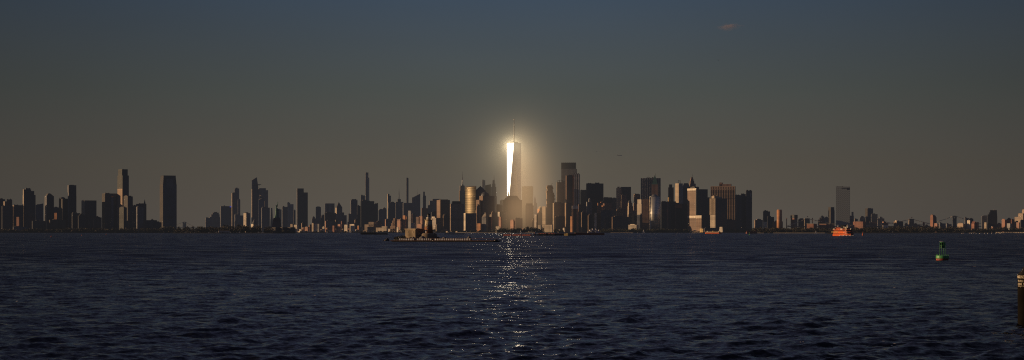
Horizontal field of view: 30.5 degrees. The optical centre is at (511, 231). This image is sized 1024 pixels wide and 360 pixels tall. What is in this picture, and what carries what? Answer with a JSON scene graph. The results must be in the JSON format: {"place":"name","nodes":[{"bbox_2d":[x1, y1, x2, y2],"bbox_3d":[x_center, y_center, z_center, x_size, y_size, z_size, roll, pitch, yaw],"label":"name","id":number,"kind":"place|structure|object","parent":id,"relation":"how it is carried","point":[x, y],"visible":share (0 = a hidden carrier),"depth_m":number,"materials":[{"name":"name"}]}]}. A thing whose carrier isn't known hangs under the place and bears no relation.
{"place":"outdoors","nodes":[
{"label":"outdoors","id":0,"kind":"place"},
{"bbox_2d":[0,232,194,232],"bbox_3d":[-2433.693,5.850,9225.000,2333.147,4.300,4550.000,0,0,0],"label":"ground","id":1,"kind":"structure","parent":0,"point":[77,232],"depth_m":6979.02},
{"bbox_2d":[2,205,12,229],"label":"tower","id":2,"kind":"structure","parent":1,"relation":"on","point":[7,217],"depth_m":7410.80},
{"bbox_2d":[13,204,22,226],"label":"tower","id":3,"kind":"structure","parent":1,"relation":"on","point":[17,210],"depth_m":7429.21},
{"bbox_2d":[23,188,35,228],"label":"tower","id":4,"kind":"structure","parent":1,"relation":"on","point":[29,206],"depth_m":7461.29,"materials":[{"name":"grey"}]},
{"bbox_2d":[32,220,45,231],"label":"terrace block","id":5,"kind":"structure","parent":1,"relation":"on","point":[39,224],"depth_m":7263.82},
{"bbox_2d":[36,204,42,220],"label":"tower","id":6,"kind":"structure","parent":1,"relation":"on","point":[39,211],"depth_m":7904.90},
{"bbox_2d":[44,193,53,228],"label":"tower","id":7,"kind":"structure","parent":1,"relation":"on","point":[48,206],"depth_m":7507.58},
{"bbox_2d":[49,219,65,229],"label":"terrace block","id":8,"kind":"structure","parent":1,"relation":"on","point":[56,223],"depth_m":7264.62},
{"bbox_2d":[59,197,67,228],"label":"tower","id":9,"kind":"structure","parent":1,"relation":"on","point":[63,208],"depth_m":7487.98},
{"bbox_2d":[67,185,75,228],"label":"tower","id":10,"kind":"structure","parent":1,"relation":"on","point":[71,190],"depth_m":7465.38,"materials":[{"name":"grey"}]},
{"bbox_2d":[72,212,79,228],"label":"tower","id":11,"kind":"structure","parent":1,"relation":"on","point":[75,220],"depth_m":7355.82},
{"bbox_2d":[78,214,87,228],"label":"tower","id":12,"kind":"structure","parent":1,"relation":"on","point":[82,220],"depth_m":7307.67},
{"bbox_2d":[0,226,176,232],"bbox_3d":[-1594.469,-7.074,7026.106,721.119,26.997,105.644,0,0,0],"label":"woodland","id":13,"kind":"object","parent":1,"relation":"on","point":[169,229],"visible":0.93,"depth_m":6995.40,"materials":[{"name":"green plant"}]},
{"bbox_2d":[81,200,96,229],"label":"tower","id":14,"kind":"structure","parent":1,"relation":"on","point":[89,208],"depth_m":7493.24,"materials":[{"name":"grey"}]},
{"bbox_2d":[93,216,101,227],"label":"tower","id":15,"kind":"structure","parent":1,"relation":"on","point":[97,221],"depth_m":7307.10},
{"bbox_2d":[102,193,116,231],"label":"tower","id":16,"kind":"structure","parent":1,"relation":"on","point":[109,210],"depth_m":7510.64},
{"bbox_2d":[117,169,128,229],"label":"tower","id":17,"kind":"structure","parent":1,"relation":"on","point":[122,183],"depth_m":7494.13,"materials":[{"name":"metal"}]},
{"bbox_2d":[119,206,126,229],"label":"tower","id":18,"kind":"structure","parent":1,"relation":"on","point":[122,217],"depth_m":7157.93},
{"bbox_2d":[124,195,132,228],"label":"tower","id":19,"kind":"structure","parent":1,"relation":"on","point":[128,202],"depth_m":7306.93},
{"bbox_2d":[136,206,142,230],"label":"tower","id":20,"kind":"structure","parent":1,"relation":"on","point":[139,217],"depth_m":7255.89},
{"bbox_2d":[144,219,156,228],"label":"tower","id":21,"kind":"structure","parent":1,"relation":"on","point":[152,224],"depth_m":7260.35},
{"bbox_2d":[160,175,176,231],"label":"tower","id":22,"kind":"structure","parent":1,"relation":"on","point":[168,201],"depth_m":7915.11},
{"bbox_2d":[0,232,1023,359],"bbox_3d":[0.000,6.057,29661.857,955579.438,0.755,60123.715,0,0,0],"label":"water","id":23,"kind":"structure","parent":0,"point":[359,296],"depth_m":170.44,"materials":[{"name":"blue liquid"}]},
{"bbox_2d":[390,238,500,241],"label":"barge","id":24,"kind":"object","parent":23,"relation":"on","point":[436,240],"visible":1,"depth_m":1070.07,"materials":[{"name":"metal"}]},
{"bbox_2d":[827,225,853,235],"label":"ferry","id":25,"kind":"object","parent":23,"relation":"on","point":[842,230],"visible":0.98,"depth_m":2464.44,"materials":[{"name":"metal"}]},
{"bbox_2d":[787,216,929,228],"bbox_3d":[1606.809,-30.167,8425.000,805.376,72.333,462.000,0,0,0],"label":"suspension bridge","id":26,"kind":"structure","parent":23,"relation":"on","point":[910,222],"depth_m":8316.25,"materials":[{"name":"metal"}]},
{"bbox_2d":[852,215,980,230],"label":"suspension bridge","id":27,"kind":"structure","parent":23,"relation":"on","point":[954,221],"depth_m":8944.84,"materials":[{"name":"paint"}]},
{"bbox_2d":[936,242,948,260],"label":"channel buoy","id":28,"kind":"object","parent":23,"relation":"on","point":[942,256],"visible":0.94,"depth_m":389.47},
{"bbox_2d":[1017,267,1023,325],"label":"marker pile","id":29,"kind":"object","parent":23,"relation":"in","point":[1020,274],"visible":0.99,"depth_m":120.71,"materials":[{"name":"wood"}]},
{"bbox_2d":[0,0,1023,229],"label":"sky","id":30,"kind":"structure","parent":0,"point":[914,107],"materials":[{"name":"grey"}]},
{"bbox_2d":[296,232,745,232],"bbox_3d":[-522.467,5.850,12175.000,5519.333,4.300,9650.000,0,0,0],"label":"ground","id":31,"kind":"structure","parent":0,"point":[528,232],"depth_m":7500.00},
{"bbox_2d":[209,212,219,227],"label":"tower","id":32,"kind":"structure","parent":31,"relation":"on","point":[215,219],"depth_m":12510.67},
{"bbox_2d":[220,205,231,228],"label":"tower","id":33,"kind":"structure","parent":31,"relation":"on","point":[226,215],"depth_m":12308.79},
{"bbox_2d":[231,192,236,228],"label":"tower","id":34,"kind":"structure","parent":31,"relation":"on","point":[234,202],"depth_m":13007.03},
{"bbox_2d":[234,213,242,231],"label":"tower","id":35,"kind":"structure","parent":31,"relation":"on","point":[238,219],"depth_m":11806.37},
{"bbox_2d":[243,212,249,227],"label":"tower","id":36,"kind":"structure","parent":31,"relation":"on","point":[246,218],"depth_m":9809.39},
{"bbox_2d":[251,177,260,223],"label":"tower","id":37,"kind":"structure","parent":31,"relation":"on","point":[254,197],"depth_m":12509.75,"materials":[{"name":"metal"}]},
{"bbox_2d":[258,195,264,226],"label":"tower","id":38,"kind":"structure","parent":31,"relation":"on","point":[261,201],"depth_m":12203.28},
{"bbox_2d":[259,188,267,207],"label":"tower","id":39,"kind":"structure","parent":31,"relation":"on","point":[263,192],"depth_m":12909.66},
{"bbox_2d":[261,207,269,231],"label":"tower","id":40,"kind":"structure","parent":31,"relation":"on","point":[265,216],"depth_m":11506.21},
{"bbox_2d":[282,206,287,226],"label":"tower","id":41,"kind":"structure","parent":31,"relation":"on","point":[284,216],"depth_m":11904.10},
{"bbox_2d":[287,202,293,226],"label":"tower","id":42,"kind":"structure","parent":31,"relation":"on","point":[290,212],"depth_m":12203.75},
{"bbox_2d":[296,188,307,228],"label":"tower","id":43,"kind":"structure","parent":31,"relation":"on","point":[301,205],"depth_m":11012.23,"materials":[{"name":"grey"}]},
{"bbox_2d":[316,206,320,228],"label":"tower","id":44,"kind":"structure","parent":31,"relation":"on","point":[318,214],"depth_m":11002.66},
{"bbox_2d":[324,212,335,226],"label":"tower","id":45,"kind":"structure","parent":31,"relation":"on","point":[331,216],"depth_m":10207.60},
{"bbox_2d":[325,203,334,212],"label":"tower","id":46,"kind":"structure","parent":31,"relation":"on","point":[329,207],"depth_m":11504.80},
{"bbox_2d":[335,202,346,224],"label":"tower","id":47,"kind":"structure","parent":31,"relation":"on","point":[340,216],"depth_m":10211.35,"materials":[{"name":"stone"}]},
{"bbox_2d":[350,199,357,223],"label":"tower","id":48,"kind":"structure","parent":31,"relation":"on","point":[353,207],"depth_m":10903.52,"materials":[{"name":"glass"}]},
{"bbox_2d":[360,200,373,229],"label":"tower","id":49,"kind":"structure","parent":31,"relation":"on","point":[366,212],"depth_m":10706.01,"materials":[{"name":"glass"}]},
{"bbox_2d":[365,172,368,200],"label":"tower","id":50,"kind":"structure","parent":31,"relation":"on","point":[366,187],"depth_m":14202.46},
{"bbox_2d":[363,222,376,231],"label":"terraced block","id":51,"kind":"structure","parent":31,"relation":"on","point":[370,226],"depth_m":8659.25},
{"bbox_2d":[378,207,386,225],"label":"tower","id":52,"kind":"structure","parent":31,"relation":"on","point":[382,214],"depth_m":11504.31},
{"bbox_2d":[388,201,395,220],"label":"tower","id":53,"kind":"structure","parent":31,"relation":"on","point":[392,210],"depth_m":11503.98,"materials":[{"name":"glass"}]},
{"bbox_2d":[395,199,402,218],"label":"tower","id":54,"kind":"structure","parent":31,"relation":"on","point":[399,209],"depth_m":12303.61,"materials":[{"name":"glass"}]},
{"bbox_2d":[403,203,411,215],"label":"tower","id":55,"kind":"structure","parent":31,"relation":"on","point":[407,207],"depth_m":11802.85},
{"bbox_2d":[413,194,419,216],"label":"tower","id":56,"kind":"structure","parent":31,"relation":"on","point":[416,204],"depth_m":12604.18,"materials":[{"name":"metal"}]},
{"bbox_2d":[431,217,442,231],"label":"tower","id":57,"kind":"structure","parent":31,"relation":"on","point":[438,222],"depth_m":8313.12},
{"bbox_2d":[437,199,449,217],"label":"tower","id":58,"kind":"structure","parent":31,"relation":"on","point":[443,206],"depth_m":8913.17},
{"bbox_2d":[443,213,449,230],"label":"office block","id":59,"kind":"structure","parent":31,"relation":"on","point":[446,221],"depth_m":8704.73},
{"bbox_2d":[450,201,463,230],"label":"tower","id":60,"kind":"structure","parent":31,"relation":"on","point":[456,215],"depth_m":8509.79,"materials":[{"name":"grey"}]},
{"bbox_2d":[459,171,464,212],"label":"tower","id":61,"kind":"structure","parent":31,"relation":"on","point":[462,194],"depth_m":11806.66,"materials":[{"name":"metal"}]},
{"bbox_2d":[464,213,475,230],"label":"tower","id":62,"kind":"structure","parent":31,"relation":"on","point":[469,221],"depth_m":8356.13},
{"bbox_2d":[465,186,475,212],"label":"tower","id":63,"kind":"structure","parent":31,"relation":"on","point":[470,199],"depth_m":8668.34,"materials":[{"name":"metal"}]},
{"bbox_2d":[476,192,493,231],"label":"tower","id":64,"kind":"structure","parent":31,"relation":"on","point":[484,202],"depth_m":8509.96,"materials":[{"name":"stone"}]},
{"bbox_2d":[491,180,496,211],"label":"tower","id":65,"kind":"structure","parent":31,"relation":"on","point":[493,190],"depth_m":11503.19,"materials":[{"name":"metal"}]},
{"bbox_2d":[501,192,521,228],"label":"tower","id":66,"kind":"structure","parent":31,"relation":"on","point":[512,207],"depth_m":8512.78,"materials":[{"name":"stone"}]},
{"bbox_2d":[507,119,520,199],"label":"supertall tower","id":67,"kind":"structure","parent":31,"relation":"on","point":[513,168],"depth_m":8972.67,"materials":[{"name":"grey"}]},
{"bbox_2d":[300,228,750,231],"bbox_3d":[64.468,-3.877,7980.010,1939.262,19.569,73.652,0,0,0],"label":"woodland","id":68,"kind":"object","parent":31,"relation":"on","point":[726,230],"visible":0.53,"depth_m":7970.58,"materials":[{"name":"green plant"}]},
{"bbox_2d":[522,186,532,227],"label":"tower","id":69,"kind":"structure","parent":31,"relation":"on","point":[527,194],"depth_m":9198.41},
{"bbox_2d":[525,203,532,231],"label":"tower","id":70,"kind":"structure","parent":31,"relation":"on","point":[528,213],"depth_m":8504.32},
{"bbox_2d":[495,226,563,232],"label":"woodland","id":71,"kind":"object","parent":31,"relation":"on","point":[505,230],"visible":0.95,"depth_m":7498.60,"materials":[{"name":"green plant"}]},
{"bbox_2d":[546,185,554,223],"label":"tower","id":72,"kind":"structure","parent":31,"relation":"on","point":[550,196],"depth_m":8803.88,"materials":[{"name":"metal"}]},
{"bbox_2d":[553,202,564,231],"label":"tower","id":73,"kind":"structure","parent":31,"relation":"on","point":[558,208],"depth_m":8407.72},
{"bbox_2d":[556,180,563,202],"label":"tower","id":74,"kind":"structure","parent":31,"relation":"on","point":[559,191],"depth_m":9004.55,"materials":[{"name":"metal"}]},
{"bbox_2d":[555,215,564,229],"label":"office block","id":75,"kind":"structure","parent":31,"relation":"on","point":[560,222],"depth_m":8205.36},
{"bbox_2d":[565,202,570,231],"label":"tower","id":76,"kind":"structure","parent":31,"relation":"on","point":[567,214],"depth_m":8352.88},
{"bbox_2d":[561,162,576,202],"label":"tower","id":77,"kind":"structure","parent":31,"relation":"on","point":[567,168],"depth_m":9097.29,"materials":[{"name":"grey"}]},
{"bbox_2d":[566,175,573,215],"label":"tower","id":78,"kind":"structure","parent":31,"relation":"on","point":[569,188],"depth_m":8653.57,"materials":[{"name":"grey"}]},
{"bbox_2d":[572,206,578,231],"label":"tower","id":79,"kind":"structure","parent":31,"relation":"on","point":[575,212],"depth_m":8194.00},
{"bbox_2d":[573,173,579,205],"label":"tower","id":80,"kind":"structure","parent":31,"relation":"on","point":[576,189],"depth_m":8798.71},
{"bbox_2d":[578,203,585,231],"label":"tower","id":81,"kind":"structure","parent":31,"relation":"on","point":[582,207],"depth_m":8602.02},
{"bbox_2d":[581,212,587,231],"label":"office block","id":82,"kind":"structure","parent":31,"relation":"on","point":[584,221],"depth_m":8303.20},
{"bbox_2d":[588,214,593,231],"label":"office block","id":83,"kind":"structure","parent":31,"relation":"on","point":[590,222],"depth_m":8252.33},
{"bbox_2d":[586,182,602,214],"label":"tower","id":84,"kind":"structure","parent":31,"relation":"on","point":[594,192],"depth_m":8809.13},
{"bbox_2d":[594,212,599,231],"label":"tower","id":85,"kind":"structure","parent":31,"relation":"on","point":[596,220],"depth_m":8204.77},
{"bbox_2d":[597,201,611,212],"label":"tower","id":86,"kind":"structure","parent":31,"relation":"on","point":[608,206],"depth_m":8608.29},
{"bbox_2d":[600,209,611,229],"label":"office block","id":87,"kind":"structure","parent":31,"relation":"on","point":[605,219],"depth_m":8205.91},
{"bbox_2d":[616,187,620,208],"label":"tower","id":88,"kind":"structure","parent":31,"relation":"on","point":[618,197],"depth_m":8808.63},
{"bbox_2d":[612,215,627,229],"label":"office block","id":89,"kind":"structure","parent":31,"relation":"on","point":[619,222],"depth_m":8157.24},
{"bbox_2d":[620,187,630,200],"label":"tower","id":90,"kind":"structure","parent":31,"relation":"on","point":[626,191],"depth_m":8950.92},
{"bbox_2d":[621,194,631,216],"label":"tower","id":91,"kind":"structure","parent":31,"relation":"on","point":[624,203],"depth_m":8654.21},
{"bbox_2d":[628,213,636,224],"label":"office block","id":92,"kind":"structure","parent":31,"relation":"on","point":[632,218],"depth_m":8404.66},
{"bbox_2d":[637,199,641,228],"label":"tower","id":93,"kind":"structure","parent":31,"relation":"on","point":[639,212],"depth_m":8356.06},
{"bbox_2d":[600,228,689,231],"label":"woodland","id":94,"kind":"object","parent":31,"relation":"on","point":[639,230],"visible":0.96,"depth_m":7533.61,"materials":[{"name":"green plant"}]},
{"bbox_2d":[642,199,648,230],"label":"tower","id":95,"kind":"structure","parent":31,"relation":"on","point":[645,214],"depth_m":8246.76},
{"bbox_2d":[641,177,660,198],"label":"tower","id":96,"kind":"structure","parent":31,"relation":"on","point":[646,183],"depth_m":8895.48,"materials":[{"name":"glass"}]},
{"bbox_2d":[651,176,657,195],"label":"tower","id":97,"kind":"structure","parent":31,"relation":"on","point":[654,187],"depth_m":8598.68,"materials":[{"name":"brown metal"}]},
{"bbox_2d":[649,194,660,231],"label":"tower","id":98,"kind":"structure","parent":31,"relation":"on","point":[654,211],"depth_m":8152.86,"materials":[{"name":"glass"}]},
{"bbox_2d":[661,201,670,231],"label":"tower","id":99,"kind":"structure","parent":31,"relation":"on","point":[665,215],"depth_m":8250.17,"materials":[{"name":"grey"}]},
{"bbox_2d":[668,197,675,229],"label":"tower","id":100,"kind":"structure","parent":31,"relation":"on","point":[673,203],"depth_m":8350.10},
{"bbox_2d":[675,183,682,203],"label":"tower","id":101,"kind":"structure","parent":31,"relation":"on","point":[679,193],"depth_m":8706.82,"materials":[{"name":"metal"}]},
{"bbox_2d":[675,202,686,229],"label":"tower","id":102,"kind":"structure","parent":31,"relation":"on","point":[681,216],"depth_m":8254.15,"materials":[{"name":"glass"}]},
{"bbox_2d":[683,183,689,203],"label":"tower","id":103,"kind":"structure","parent":31,"relation":"on","point":[686,186],"depth_m":8849.97,"materials":[{"name":"stone"}]},
{"bbox_2d":[687,186,707,231],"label":"tower","id":104,"kind":"structure","parent":31,"relation":"on","point":[697,200],"depth_m":8122.30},
{"bbox_2d":[696,215,707,231],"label":"tower","id":105,"kind":"structure","parent":31,"relation":"on","point":[701,222],"depth_m":7961.09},
{"bbox_2d":[710,196,726,231],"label":"tower","id":106,"kind":"structure","parent":31,"relation":"on","point":[718,212],"depth_m":8009.53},
{"bbox_2d":[710,182,735,219],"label":"tower","id":107,"kind":"structure","parent":31,"relation":"on","point":[727,191],"depth_m":8480.69,"materials":[{"name":"brown"}]},
{"bbox_2d":[727,219,735,231],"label":"office block","id":108,"kind":"structure","parent":31,"relation":"on","point":[731,223],"depth_m":8056.02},
{"bbox_2d":[735,194,741,229],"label":"tower","id":109,"kind":"structure","parent":31,"relation":"on","point":[738,208],"depth_m":8149.62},
{"bbox_2d":[741,193,745,229],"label":"tower","id":110,"kind":"structure","parent":31,"relation":"on","point":[743,211],"depth_m":8199.65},
{"bbox_2d":[746,190,751,229],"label":"tower","id":111,"kind":"structure","parent":31,"relation":"on","point":[749,209],"depth_m":8149.63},
{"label":"shoal","id":112,"kind":"structure","parent":0,"visible":0},
{"bbox_2d":[405,229,423,237],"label":"pier block","id":113,"kind":"structure","parent":112,"relation":"on","point":[415,233],"depth_m":1256.70,"materials":[{"name":"concrete"}]},
{"bbox_2d":[420,213,436,237],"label":"lighthouse","id":114,"kind":"object","parent":112,"relation":"on","point":[428,232],"visible":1,"depth_m":1253.61,"materials":[{"name":"stone"}]},
{"bbox_3d":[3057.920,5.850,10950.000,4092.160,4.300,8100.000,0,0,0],"label":"ground","id":115,"kind":"structure","parent":0,"visible":0},
{"bbox_2d":[828,207,834,227],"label":"tower","id":116,"kind":"structure","parent":115,"relation":"on","point":[831,214],"depth_m":8705.08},
{"bbox_2d":[836,186,849,227],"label":"tower","id":117,"kind":"structure","parent":115,"relation":"on","point":[842,205],"depth_m":8294.20,"materials":[{"name":"glass"}]},
{"bbox_2d":[987,210,996,229],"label":"tower","id":118,"kind":"structure","parent":115,"relation":"on","point":[992,218],"depth_m":7598.38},
{"bbox_2d":[963,227,1023,232],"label":"woodland","id":119,"kind":"object","parent":115,"relation":"on","point":[1000,229],"visible":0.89,"depth_m":6960.29,"materials":[{"name":"green plant"}]},
{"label":"island","id":120,"kind":"structure","parent":0,"visible":0},
{"bbox_2d":[175,224,289,232],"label":"woodland","id":121,"kind":"object","parent":120,"relation":"on","point":[240,228],"visible":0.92,"depth_m":5542.06,"materials":[{"name":"green plant"}]},
{"bbox_2d":[271,227,295,232],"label":"fort wall","id":122,"kind":"structure","parent":120,"relation":"on","point":[280,229],"depth_m":5557.19,"materials":[{"name":"stone"}]},
{"bbox_2d":[272,202,281,226],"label":"statue","id":123,"kind":"object","parent":122,"relation":"on","point":[276,221],"visible":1,"depth_m":5591.29,"materials":[{"name":"metal"}]},
{"bbox_3d":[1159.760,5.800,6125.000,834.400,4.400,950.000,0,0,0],"label":"island","id":124,"kind":"structure","parent":0,"visible":0},
{"bbox_2d":[750,225,963,232],"bbox_3d":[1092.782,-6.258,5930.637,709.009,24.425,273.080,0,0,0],"label":"woodland","id":125,"kind":"object","parent":124,"relation":"on","point":[903,229],"visible":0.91,"depth_m":5843.67,"materials":[{"name":"green plant"}]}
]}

